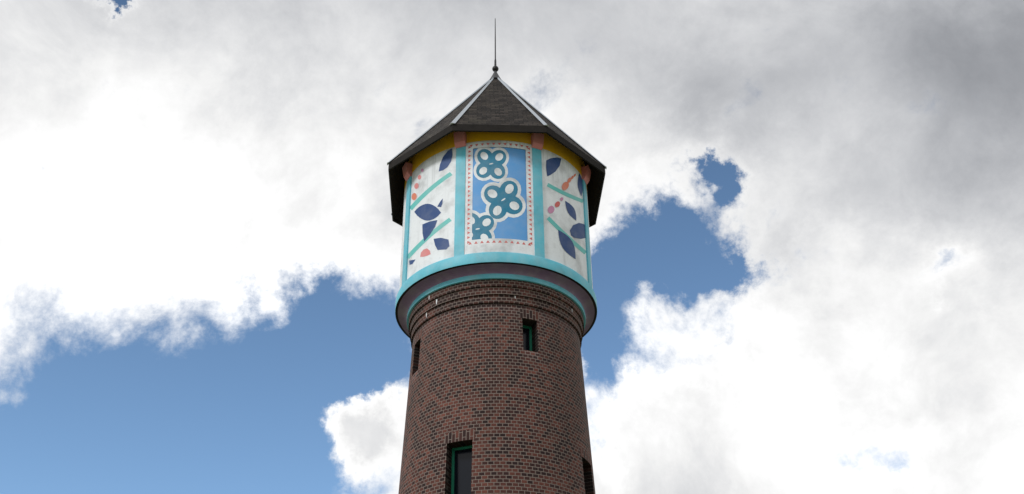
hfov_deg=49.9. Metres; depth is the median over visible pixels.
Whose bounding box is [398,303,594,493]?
tower shaft
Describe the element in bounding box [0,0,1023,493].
sky
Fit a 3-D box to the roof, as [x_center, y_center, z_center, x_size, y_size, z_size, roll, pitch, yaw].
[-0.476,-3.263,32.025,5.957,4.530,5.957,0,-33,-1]
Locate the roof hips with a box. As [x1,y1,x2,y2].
[387,70,606,214]
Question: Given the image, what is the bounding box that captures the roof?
[388,77,604,226]
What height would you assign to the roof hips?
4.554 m
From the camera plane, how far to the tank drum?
27.77 m
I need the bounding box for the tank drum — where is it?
[395,131,596,347]
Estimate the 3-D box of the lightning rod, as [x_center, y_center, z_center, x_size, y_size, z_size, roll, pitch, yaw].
[-0.516,-6.266,33.992,0.200,2.250,0.200,0,-33,-1]
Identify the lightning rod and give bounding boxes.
[492,19,498,71]

